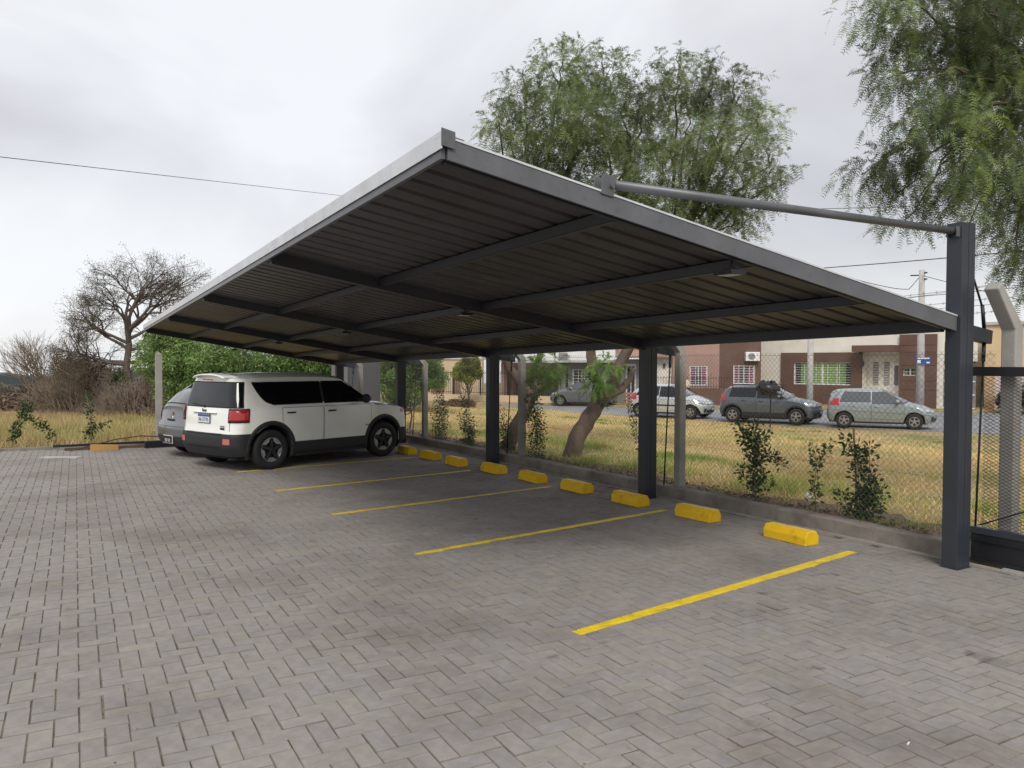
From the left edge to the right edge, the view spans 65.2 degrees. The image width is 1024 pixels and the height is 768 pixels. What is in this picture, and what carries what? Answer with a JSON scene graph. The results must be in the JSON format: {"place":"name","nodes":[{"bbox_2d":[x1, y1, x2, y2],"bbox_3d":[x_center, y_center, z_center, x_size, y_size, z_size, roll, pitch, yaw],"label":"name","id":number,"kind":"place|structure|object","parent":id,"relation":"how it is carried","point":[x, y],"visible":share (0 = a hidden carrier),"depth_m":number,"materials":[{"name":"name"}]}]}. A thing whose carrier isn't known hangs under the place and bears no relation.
{"place":"outdoors","nodes":[
{"label":"outdoors","id":0,"kind":"place"},
{"bbox_2d":[2,157,341,195],"bbox_3d":[-7.133,-5.968,24.316,0.033,4.893,29.787,0,2,10],"label":"overhead cable","id":1,"kind":"object","parent":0,"point":[153,174],"visible":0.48,"depth_m":17.90,"materials":[{"name":"black plastic"}]},
{"bbox_2d":[0,398,460,447],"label":"dry grass","id":2,"kind":"structure","parent":0,"point":[70,426],"depth_m":22.55,"materials":[{"name":"plant"}]},
{"bbox_2d":[0,0,1023,382],"label":"sky","id":3,"kind":"structure","parent":0,"point":[318,96],"materials":[{"name":"white"}]},
{"bbox_2d":[1,383,1023,568],"bbox_3d":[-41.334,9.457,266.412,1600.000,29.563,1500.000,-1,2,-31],"label":"ground","id":4,"kind":"structure","parent":0,"point":[923,435],"depth_m":18.20,"materials":[{"name":"yellow plant"}]},
{"bbox_2d":[7,398,55,447],"bbox_3d":[-10.366,0.835,17.256,0.965,1.110,0.328,-1,2,-31],"label":"young shrub","id":5,"kind":"object","parent":4,"relation":"on","point":[19,424],"visible":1,"depth_m":17.18,"materials":[{"name":"green plant"}]},
{"bbox_2d":[0,380,64,411],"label":"brushwood","id":6,"kind":"object","parent":4,"relation":"on","point":[6,394],"visible":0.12,"depth_m":49.22,"materials":[{"name":"brown plant"}]},
{"bbox_2d":[0,329,91,409],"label":"bare tree","id":7,"kind":"object","parent":4,"relation":"on","point":[27,366],"visible":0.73,"depth_m":35.79,"materials":[{"name":"plant"}]},
{"bbox_2d":[0,351,142,416],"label":"thicket","id":8,"kind":"object","parent":4,"relation":"on","point":[54,399],"visible":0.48,"depth_m":35.52,"materials":[{"name":"brown plant"}]},
{"bbox_2d":[0,370,148,390],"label":"distant woods","id":9,"kind":"object","parent":4,"relation":"on","point":[8,380],"visible":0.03,"depth_m":356.82,"materials":[{"name":"plant"}]},
{"bbox_2d":[80,389,111,439],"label":"young shrub","id":10,"kind":"object","parent":4,"relation":"on","point":[91,429],"visible":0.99,"depth_m":18.00,"materials":[{"name":"green plant"}]},
{"bbox_2d":[67,367,141,416],"bbox_3d":[-18.021,0.314,36.097,3.904,2.399,2.423,-1,2,-40],"label":"thicket","id":11,"kind":"object","parent":4,"relation":"on","point":[119,376],"visible":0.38,"depth_m":35.70,"materials":[{"name":"brown plant"}]},
{"bbox_2d":[72,373,163,418],"bbox_3d":[-15.745,0.508,35.082,7.146,2.290,2.664,-1,2,-31],"label":"thicket","id":12,"kind":"object","parent":4,"relation":"on","point":[125,402],"visible":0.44,"depth_m":34.36,"materials":[{"name":"brown plant"}]},
{"bbox_2d":[26,241,219,414],"bbox_3d":[-17.378,-1.811,36.521,8.482,9.432,5.815,-1,2,-31],"label":"bare tree","id":13,"kind":"object","parent":4,"relation":"on","point":[161,288],"visible":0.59,"depth_m":35.99,"materials":[{"name":"grey plant"}]},
{"bbox_2d":[133,383,167,417],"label":"thicket","id":14,"kind":"object","parent":4,"relation":"on","point":[151,406],"visible":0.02,"depth_m":34.10,"materials":[{"name":"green plant"}]},
{"bbox_2d":[155,352,162,439],"bbox_3d":[-8.201,0.321,18.577,0.140,2.137,0.140,-1,2,-31],"label":"concrete post","id":15,"kind":"object","parent":4,"relation":"on","point":[158,385],"visible":0.66,"depth_m":18.51,"materials":[{"name":"concrete"}]},
{"bbox_2d":[129,330,216,406],"bbox_3d":[-13.875,-0.447,32.942,3.631,4.122,2.613,0,1,-3],"label":"leafy tree","id":16,"kind":"object","parent":4,"relation":"on","point":[172,350],"visible":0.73,"depth_m":32.45,"materials":[{"name":"green plant"}]},
{"bbox_2d":[178,343,272,383],"bbox_3d":[-11.776,-0.170,33.032,4.093,3.684,2.713,0,1,-3],"label":"leafy tree","id":17,"kind":"object","parent":4,"relation":"on","point":[222,359],"visible":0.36,"depth_m":32.40,"materials":[{"name":"green plant"}]},
{"bbox_2d":[248,352,330,374],"bbox_3d":[-8.745,-0.202,33.088,4.516,3.335,2.454,0,1,-4],"label":"leafy tree","id":18,"kind":"object","parent":4,"relation":"on","point":[283,364],"visible":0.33,"depth_m":32.42,"materials":[{"name":"green plant"}]},
{"bbox_2d":[331,362,379,400],"bbox_3d":[-5.045,0.167,25.789,1.160,1.990,1.560,-1,2,-31],"label":"meter cabin","id":19,"kind":"object","parent":4,"relation":"on","point":[348,374],"visible":0.11,"depth_m":25.21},
{"bbox_2d":[383,359,441,428],"bbox_3d":[-2.620,0.247,21.011,1.592,2.406,0.706,0,1,-3],"label":"tree","id":20,"kind":"object","parent":4,"relation":"on","point":[432,368],"visible":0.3,"depth_m":20.89,"materials":[{"name":"plant"}]},
{"bbox_2d":[380,359,449,412],"bbox_3d":[-4.058,-0.293,30.005,3.485,3.119,1.475,0,1,1],"label":"leafy tree","id":21,"kind":"object","parent":4,"relation":"on","point":[407,384],"visible":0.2,"depth_m":29.74,"materials":[{"name":"green plant"}]},
{"bbox_2d":[428,357,485,394],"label":"house","id":22,"kind":"structure","parent":4,"relation":"on","point":[459,384],"depth_m":51.60,"materials":[{"name":"paint"}]},
{"bbox_2d":[455,381,460,393],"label":"door","id":23,"kind":"structure","parent":22,"relation":"in","point":[459,384],"depth_m":51.68,"materials":[{"name":"brown wood"}]},
{"bbox_2d":[439,398,477,407],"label":"brush pile","id":24,"kind":"object","parent":4,"relation":"on","point":[455,401],"visible":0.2,"depth_m":42.39,"materials":[{"name":"brown plant"}]},
{"bbox_2d":[450,357,482,398],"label":"leafy tree","id":25,"kind":"object","parent":4,"relation":"on","point":[464,364],"visible":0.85,"depth_m":46.74,"materials":[{"name":"green plant"}]},
{"bbox_2d":[0,433,1023,767],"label":"paved yard","id":26,"kind":"structure","parent":4,"relation":"on","point":[150,599],"depth_m":5.53,"materials":[{"name":"brick"}]},
{"bbox_2d":[39,456,82,457],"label":"cover slab","id":27,"kind":"structure","parent":26,"relation":"on","point":[61,457],"depth_m":15.45,"materials":[{"name":"concrete"}]},
{"bbox_2d":[0,431,155,451],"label":"yard edge","id":28,"kind":"object","parent":26,"relation":"on","point":[27,448],"visible":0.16,"depth_m":16.81,"materials":[{"name":"concrete"}]},
{"bbox_2d":[64,444,143,450],"bbox_3d":[-8.475,1.344,17.049,1.853,0.060,0.050,-1,2,-28],"label":"steel tube","id":29,"kind":"object","parent":26,"relation":"on","point":[121,446],"visible":0.57,"depth_m":17.09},
{"bbox_2d":[53,440,153,447],"bbox_3d":[-8.430,1.281,17.364,2.652,0.070,0.050,-1,2,-28],"label":"steel tube","id":30,"kind":"object","parent":29,"relation":"on","point":[108,443],"visible":0.64,"depth_m":17.16,"materials":[{"name":"black metal"}]},
{"bbox_2d":[90,444,118,450],"bbox_3d":[-8.534,1.322,16.746,0.520,0.130,0.140,-1,2,-35],"label":"timber block","id":31,"kind":"object","parent":26,"relation":"on","point":[99,447],"depth_m":16.68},
{"bbox_2d":[70,435,157,450],"bbox_3d":[-8.230,1.242,17.163,2.222,0.257,0.130,-1,2,-37],"label":"steel bar","id":32,"kind":"object","parent":26,"relation":"on","point":[115,439],"visible":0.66,"depth_m":17.08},
{"bbox_2d":[144,440,174,447],"bbox_3d":[-7.464,1.296,17.500,1.061,0.150,0.120,-1,2,-39],"label":"steel profile","id":33,"kind":"object","parent":26,"relation":"on","point":[154,444],"visible":0.43,"depth_m":17.25,"materials":[{"name":"black metal"}]},
{"bbox_2d":[158,385,192,451],"bbox_3d":[-5.303,0.655,16.959,2.137,1.474,4.044,2,2,42],"label":"parked car","id":34,"kind":"object","parent":26,"relation":"on","point":[171,424],"visible":0.14,"depth_m":15.54,"materials":[{"name":"grey paint"}]},
{"bbox_2d":[182,372,405,468],"bbox_3d":[-4.013,0.602,15.350,2.236,1.670,4.200,1,2,39],"label":"parked car","id":35,"kind":"object","parent":26,"relation":"on","point":[268,420],"visible":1,"depth_m":14.10,"materials":[{"name":"white paint"}]},
{"bbox_2d":[238,457,414,471],"bbox_3d":[-3.275,1.462,14.579,3.514,0.006,0.096,-1,2,-39],"label":"parking line","id":36,"kind":"object","parent":26,"relation":"on","point":[326,464],"visible":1,"depth_m":14.51,"materials":[{"name":"yellow paint"}]},
{"bbox_2d":[275,470,470,490],"bbox_3d":[-2.056,1.516,12.655,3.510,0.006,0.106,-1,2,-40],"label":"parking line","id":37,"kind":"object","parent":26,"relation":"on","point":[367,481],"visible":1,"depth_m":12.45,"materials":[{"name":"yellow paint"}]},
{"bbox_2d":[397,445,416,454],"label":"wheel stop","id":38,"kind":"object","parent":26,"relation":"on","point":[406,449],"visible":1,"depth_m":16.13,"materials":[{"name":"yellow paint"}]},
{"bbox_2d":[420,450,441,459],"bbox_3d":[-1.568,1.368,15.443,0.205,0.147,0.560,-1,2,-33],"label":"wheel stop","id":39,"kind":"object","parent":26,"relation":"on","point":[429,454],"visible":1,"depth_m":15.27,"materials":[{"name":"yellow paint"}]},
{"bbox_2d":[331,486,550,514],"bbox_3d":[-0.809,1.566,10.876,3.592,0.006,0.102,-1,2,-39],"label":"parking line","id":40,"kind":"object","parent":26,"relation":"on","point":[435,501],"visible":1,"depth_m":10.68,"materials":[{"name":"yellow paint"}]},
{"bbox_2d":[445,455,467,466],"bbox_3d":[-1.008,1.394,14.497,0.203,0.149,0.560,-1,2,-29],"label":"wheel stop","id":41,"kind":"object","parent":26,"relation":"on","point":[456,461],"visible":1,"depth_m":14.30,"materials":[{"name":"yellow paint"}]},
{"bbox_2d":[481,462,506,474],"bbox_3d":[-0.309,1.421,13.551,0.204,0.148,0.560,-1,2,-32],"label":"wheel stop","id":42,"kind":"object","parent":26,"relation":"on","point":[493,468],"visible":1,"depth_m":13.40,"materials":[{"name":"yellow paint"}]},
{"bbox_2d":[29,474,1000,764],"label":"leaf crumbs","id":43,"kind":"object","parent":26,"relation":"on","point":[487,540],"visible":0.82,"depth_m":5.55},
{"bbox_2d":[518,470,547,483],"bbox_3d":[0.327,1.450,12.556,0.203,0.147,0.560,-1,2,-30],"label":"wheel stop","id":44,"kind":"object","parent":26,"relation":"on","point":[532,476],"visible":1,"depth_m":12.40,"materials":[{"name":"yellow paint"}]},
{"bbox_2d":[414,510,667,554],"bbox_3d":[0.503,1.621,8.923,3.725,0.006,0.099,-1,2,-40],"label":"parking line","id":45,"kind":"object","parent":26,"relation":"on","point":[521,535],"visible":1,"depth_m":8.74,"materials":[{"name":"yellow paint"}]},
{"bbox_2d":[143,127,992,569],"bbox_3d":[-2.443,-0.104,13.596,5.689,3.183,17.675,-1,2,-31],"label":"carport","id":46,"kind":"object","parent":26,"relation":"on","point":[401,261],"visible":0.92,"depth_m":7.45,"materials":[{"name":"metal"}]},
{"bbox_2d":[338,330,350,333],"bbox_3d":[-2.801,-0.917,13.393,0.170,0.154,0.180,-1,2,-31],"label":"floodlight","id":47,"kind":"object","parent":46,"relation":"attached to","point":[343,332],"visible":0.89,"depth_m":13.33,"materials":[{"name":"black metal"}]},
{"bbox_2d":[454,309,472,315],"bbox_3d":[-0.580,-0.899,9.641,0.170,0.154,0.180,-1,2,-31],"label":"floodlight","id":48,"kind":"object","parent":46,"relation":"attached to","point":[464,313],"visible":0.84,"depth_m":9.58,"materials":[{"name":"black metal"}]},
{"bbox_2d":[713,260,746,276],"bbox_3d":[1.616,-0.882,5.931,0.170,0.154,0.180,-1,2,-31],"label":"floodlight","id":49,"kind":"object","parent":46,"relation":"attached to","point":[731,270],"visible":0.91,"depth_m":5.88,"materials":[{"name":"black metal"}]},
{"bbox_2d":[560,478,593,493],"bbox_3d":[0.936,1.476,11.604,0.204,0.148,0.560,-1,2,-31],"label":"wheel stop","id":50,"kind":"object","parent":26,"relation":"on","point":[576,486],"visible":1,"depth_m":11.46,"materials":[{"name":"yellow paint"}]},
{"bbox_2d":[611,489,648,506],"bbox_3d":[1.558,1.506,10.555,0.206,0.147,0.560,-1,2,-30],"label":"wheel stop","id":51,"kind":"object","parent":26,"relation":"on","point":[629,498],"visible":1,"depth_m":10.43,"materials":[{"name":"yellow paint"}]},
{"bbox_2d":[675,503,720,522],"bbox_3d":[2.216,1.534,9.562,0.204,0.147,0.560,-1,2,-33],"label":"wheel stop","id":52,"kind":"object","parent":26,"relation":"on","point":[699,513],"visible":1,"depth_m":9.45,"materials":[{"name":"yellow paint"}]},
{"bbox_2d":[571,551,856,634],"bbox_3d":[1.903,1.684,6.688,3.796,0.006,0.112,-1,2,-40],"label":"parking line","id":53,"kind":"object","parent":26,"relation":"on","point":[653,610],"visible":1,"depth_m":6.38,"materials":[{"name":"yellow paint"}]},
{"bbox_2d":[763,522,818,546],"bbox_3d":[2.917,1.566,8.386,0.205,0.147,0.560,-1,2,-29],"label":"wheel stop","id":54,"kind":"object","parent":26,"relation":"on","point":[792,534],"visible":1,"depth_m":8.28,"materials":[{"name":"yellow paint"}]},
{"bbox_2d":[469,31,641,449],"bbox_3d":[0.878,-2.385,14.779,3.141,8.004,3.164,1,2,25],"label":"pepper tree","id":55,"kind":"object","parent":4,"relation":"on","point":[574,100],"visible":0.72,"depth_m":14.22,"materials":[{"name":"green plant"}]},
{"bbox_2d":[562,40,809,457],"bbox_3d":[3.001,-2.329,14.866,3.807,7.891,4.513,-1,2,-31],"label":"pepper tree","id":56,"kind":"object","parent":4,"relation":"on","point":[626,147],"visible":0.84,"depth_m":14.24,"materials":[{"name":"green plant"}]},
{"bbox_2d":[406,429,970,542],"bbox_3d":[0.997,1.361,14.230,0.960,0.021,16.200,-1,2,-31],"label":"soil strip","id":57,"kind":"object","parent":4,"relation":"on","point":[899,516],"visible":0.18,"depth_m":9.93,"materials":[{"name":"soil"}]},
{"bbox_2d":[429,389,450,439],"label":"young shrub","id":58,"kind":"object","parent":57,"relation":"on","point":[441,435],"visible":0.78,"depth_m":17.82,"materials":[{"name":"green plant"}]},
{"bbox_2d":[456,393,480,445],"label":"young shrub","id":59,"kind":"object","parent":57,"relation":"on","point":[467,441],"visible":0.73,"depth_m":16.71,"materials":[{"name":"green plant"}]},
{"bbox_2d":[499,405,515,452],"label":"young shrub","id":60,"kind":"object","parent":57,"relation":"on","point":[503,431],"visible":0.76,"depth_m":15.40,"materials":[{"name":"green plant"}]},
{"bbox_2d":[524,381,547,458],"bbox_3d":[0.428,0.682,14.451,0.303,1.506,0.736,-1,2,-31],"label":"young shrub","id":61,"kind":"object","parent":57,"relation":"on","point":[534,410],"visible":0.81,"depth_m":14.43,"materials":[{"name":"green plant"}]},
{"bbox_2d":[624,400,657,460],"bbox_3d":[1.926,0.840,11.929,0.227,1.177,0.739,-1,2,-31],"label":"young shrub","id":62,"kind":"object","parent":57,"relation":"on","point":[633,425],"visible":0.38,"depth_m":12.06,"materials":[{"name":"green plant"}]},
{"bbox_2d":[406,429,939,534],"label":"dead leaves","id":63,"kind":"object","parent":57,"relation":"on","point":[764,500],"visible":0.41,"depth_m":10.33,"materials":[{"name":"brown plant"}]},
{"bbox_2d":[730,415,791,499],"bbox_3d":[3.140,0.970,10.142,0.305,1.212,0.937,-1,2,-31],"label":"young shrub","id":64,"kind":"object","parent":57,"relation":"on","point":[754,469],"visible":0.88,"depth_m":10.19,"materials":[{"name":"green plant"}]},
{"bbox_2d":[807,438,836,506],"bbox_3d":[3.674,1.082,9.522,0.228,0.905,0.429,-1,2,-31],"label":"young shrub","id":65,"kind":"object","parent":57,"relation":"on","point":[811,462],"visible":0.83,"depth_m":9.56,"materials":[{"name":"green plant"}]},
{"bbox_2d":[829,427,891,520],"bbox_3d":[3.925,1.054,9.004,0.307,1.122,0.806,-1,2,-31],"label":"young shrub","id":66,"kind":"object","parent":57,"relation":"on","point":[874,500],"visible":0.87,"depth_m":8.95,"materials":[{"name":"green plant"}]},
{"bbox_2d":[355,283,1022,567],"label":"chain link fence","id":67,"kind":"object","parent":4,"relation":"on","point":[1007,317],"visible":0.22,"depth_m":9.73,"materials":[{"name":"metal"}]},
{"bbox_2d":[406,433,1023,576],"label":"kerb","id":68,"kind":"structure","parent":4,"relation":"on","point":[901,540],"depth_m":9.80,"materials":[{"name":"concrete"}]},
{"bbox_2d":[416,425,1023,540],"bbox_3d":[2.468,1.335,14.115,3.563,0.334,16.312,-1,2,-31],"label":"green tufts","id":69,"kind":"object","parent":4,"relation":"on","point":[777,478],"visible":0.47,"depth_m":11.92,"materials":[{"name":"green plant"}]},
{"bbox_2d":[461,406,981,445],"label":"green tufts","id":70,"kind":"object","parent":4,"relation":"on","point":[823,440],"visible":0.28,"depth_m":28.56,"materials":[{"name":"green plant"}]},
{"bbox_2d":[441,400,1023,413],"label":"verge","id":71,"kind":"structure","parent":4,"relation":"on","point":[823,406],"depth_m":45.45,"materials":[{"name":"green plant"}]},
{"bbox_2d":[428,368,567,403],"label":"front fence","id":72,"kind":"object","parent":71,"relation":"on","point":[481,398],"visible":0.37,"depth_m":49.02,"materials":[{"name":"white metal"}]},
{"bbox_2d":[500,350,615,395],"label":"house","id":73,"kind":"structure","parent":71,"relation":"on","point":[582,353],"depth_m":49.00,"materials":[{"name":"concrete"}]},
{"bbox_2d":[533,369,557,395],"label":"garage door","id":74,"kind":"structure","parent":73,"relation":"in","point":[549,369],"depth_m":51.25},
{"bbox_2d":[559,349,638,402],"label":"house","id":75,"kind":"structure","parent":71,"relation":"on","point":[618,351],"depth_m":47.66,"materials":[{"name":"white"}]},
{"bbox_2d":[572,369,588,384],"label":"window","id":76,"kind":"structure","parent":75,"relation":"in","point":[576,373],"depth_m":48.26,"materials":[{"name":"white"}]},
{"bbox_2d":[625,364,635,401],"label":"door","id":77,"kind":"structure","parent":75,"relation":"in","point":[632,389],"depth_m":47.19,"materials":[{"name":"grey metal"}]},
{"bbox_2d":[624,391,631,403],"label":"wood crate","id":78,"kind":"object","parent":71,"relation":"on","point":[625,397],"visible":0.3,"depth_m":45.87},
{"bbox_2d":[630,342,760,387],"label":"house","id":79,"kind":"structure","parent":71,"relation":"on","point":[735,349],"depth_m":46.85,"materials":[{"name":"brick"}]},
{"bbox_2d":[689,366,707,385],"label":"window","id":80,"kind":"structure","parent":79,"relation":"in","point":[692,368],"depth_m":47.00,"materials":[{"name":"white"}]},
{"bbox_2d":[733,365,754,383],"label":"window","id":81,"kind":"structure","parent":79,"relation":"in","point":[741,370],"depth_m":46.81,"materials":[{"name":"white"}]},
{"bbox_2d":[658,373,732,404],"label":"front fence","id":82,"kind":"object","parent":71,"relation":"on","point":[711,394],"visible":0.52,"depth_m":45.36,"materials":[{"name":"black metal"}]},
{"bbox_2d":[755,383,785,426],"bbox_3d":[9.648,0.806,29.858,1.020,1.632,0.503,1,2,29],"label":"rubbish basket","id":83,"kind":"object","parent":4,"relation":"on","point":[770,397],"visible":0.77,"depth_m":29.83,"materials":[{"name":"black metal"}]},
{"bbox_2d":[755,380,780,395],"bbox_3d":[9.548,0.146,29.898,0.964,0.612,0.448,1,2,29],"label":"rubbish bag","id":84,"kind":"object","parent":83,"relation":"in","point":[765,391],"visible":0.84,"depth_m":29.76,"materials":[{"name":"black plastic"}]},
{"bbox_2d":[761,332,984,408],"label":"house","id":85,"kind":"structure","parent":4,"relation":"on","point":[884,345],"depth_m":45.64,"materials":[{"name":"brick"}]},
{"bbox_2d":[794,362,850,384],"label":"window","id":86,"kind":"structure","parent":85,"relation":"in","point":[841,365],"depth_m":47.00,"materials":[{"name":"white"}]},
{"bbox_2d":[873,362,878,382],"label":"window","id":87,"kind":"structure","parent":85,"relation":"in","point":[873,362],"depth_m":45.41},
{"bbox_2d":[884,362,889,382],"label":"window","id":88,"kind":"structure","parent":85,"relation":"in","point":[884,362],"depth_m":44.98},
{"bbox_2d":[892,363,898,395],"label":"door","id":89,"kind":"structure","parent":85,"relation":"in","point":[895,382],"depth_m":44.63,"materials":[{"name":"white paint"}]},
{"bbox_2d":[903,368,915,375],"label":"window","id":90,"kind":"structure","parent":85,"relation":"in","point":[909,371],"depth_m":43.68,"materials":[{"name":"white"}]},
{"bbox_2d":[943,342,977,409],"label":"garage gate","id":91,"kind":"structure","parent":85,"relation":"in","point":[975,347],"depth_m":41.50,"materials":[{"name":"white"}]},
{"bbox_2d":[820,0,1023,317],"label":"pepper tree","id":92,"kind":"object","parent":4,"relation":"on","point":[984,62],"visible":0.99,"depth_m":8.38,"materials":[{"name":"green plant"}]},
{"bbox_2d":[984,321,1023,407],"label":"house","id":93,"kind":"structure","parent":4,"relation":"on","point":[995,345],"depth_m":42.95,"materials":[{"name":"concrete"}]},
{"bbox_2d":[993,384,1023,412],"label":"hedge","id":94,"kind":"object","parent":4,"relation":"on","point":[997,403],"visible":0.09,"depth_m":39.69,"materials":[{"name":"green plant"}]},
{"bbox_2d":[994,376,1023,410],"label":"garden wall","id":95,"kind":"structure","parent":4,"relation":"on","point":[997,385],"depth_m":41.34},
{"bbox_2d":[1002,567,1023,573],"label":"gate threshold","id":96,"kind":"object","parent":4,"relation":"on","point":[1014,570],"visible":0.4,"depth_m":7.12,"materials":[{"name":"concrete"}]},
{"bbox_2d":[970,367,1023,570],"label":"sliding gate","id":97,"kind":"structure","parent":96,"relation":"on","point":[999,547],"depth_m":7.25,"materials":[{"name":"black metal"}]},
{"bbox_2d":[485,404,1023,435],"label":"road","id":98,"kind":"structure","parent":0,"point":[939,421],"depth_m":33.96,"materials":[{"name":"asphalt"}]},
{"bbox_2d":[550,380,616,405],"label":"parked car","id":99,"kind":"object","parent":98,"relation":"on","point":[569,395],"visible":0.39,"depth_m":45.30,"materials":[{"name":"grey paint"}]},
{"bbox_2d":[630,383,714,418],"bbox_3d":[7.330,0.744,36.455,3.865,1.529,2.086,1,2,35],"label":"parked car","id":100,"kind":"object","parent":98,"relation":"on","point":[664,401],"visible":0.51,"depth_m":35.68,"materials":[{"name":"silver metal"}]},
{"bbox_2d":[720,384,822,424],"bbox_3d":[10.807,0.814,33.373,4.089,1.570,2.152,1,2,34],"label":"parked car","id":101,"kind":"object","parent":98,"relation":"on","point":[747,414],"visible":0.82,"depth_m":32.76,"materials":[{"name":"metal"}]},
{"bbox_2d":[807,339,813,399],"bbox_3d":[13.560,-0.686,36.375,0.290,4.900,0.290,-1,2,-31],"label":"utility pole","id":102,"kind":"object","parent":98,"relation":"on","point":[810,348],"visible":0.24,"depth_m":36.27,"materials":[{"name":"concrete"}]},
{"bbox_2d":[826,388,936,429],"bbox_3d":[14.242,0.919,30.927,3.878,1.510,2.083,1,2,24],"label":"parked car","id":103,"kind":"object","parent":98,"relation":"on","point":[918,409],"visible":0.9,"depth_m":30.32,"materials":[{"name":"grey paint"}]},
{"bbox_2d":[910,270,927,404],"bbox_3d":[19.316,-1.838,38.100,0.396,7.150,0.785,-2,3,-54],"label":"utility pole","id":104,"kind":"object","parent":98,"relation":"on","point":[921,348],"visible":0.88,"depth_m":37.90,"materials":[{"name":"concrete"}]},
{"bbox_2d":[860,278,918,289],"bbox_3d":[17.087,-5.002,37.997,4.694,1.022,0.050,0,1,0],"label":"overhead cable","id":105,"kind":"object","parent":104,"relation":"attached to","point":[890,287],"visible":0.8,"depth_m":37.99,"materials":[{"name":"black plastic"}]},
{"bbox_2d":[916,357,930,363],"bbox_3d":[19.418,-1.104,37.764,0.600,0.340,0.027,1,2,28],"label":"street sign","id":106,"kind":"object","parent":104,"relation":"attached to","point":[926,360],"visible":0.88,"depth_m":37.75,"materials":[{"name":"blue"}]},
{"bbox_2d":[746,204,964,212],"bbox_3d":[11.393,-6.164,28.653,0.098,2.619,28.444,-1,2,-41],"label":"overhead cable","id":107,"kind":"object","parent":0,"point":[843,208],"visible":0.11,"depth_m":28.26,"materials":[{"name":"black plastic"}]},
{"bbox_2d":[825,251,1021,267],"bbox_3d":[17.064,-5.540,33.779,0.127,0.918,25.015,-1,2,-29],"label":"overhead cable","id":108,"kind":"object","parent":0,"point":[898,262],"visible":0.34,"depth_m":34.63,"materials":[{"name":"black plastic"}]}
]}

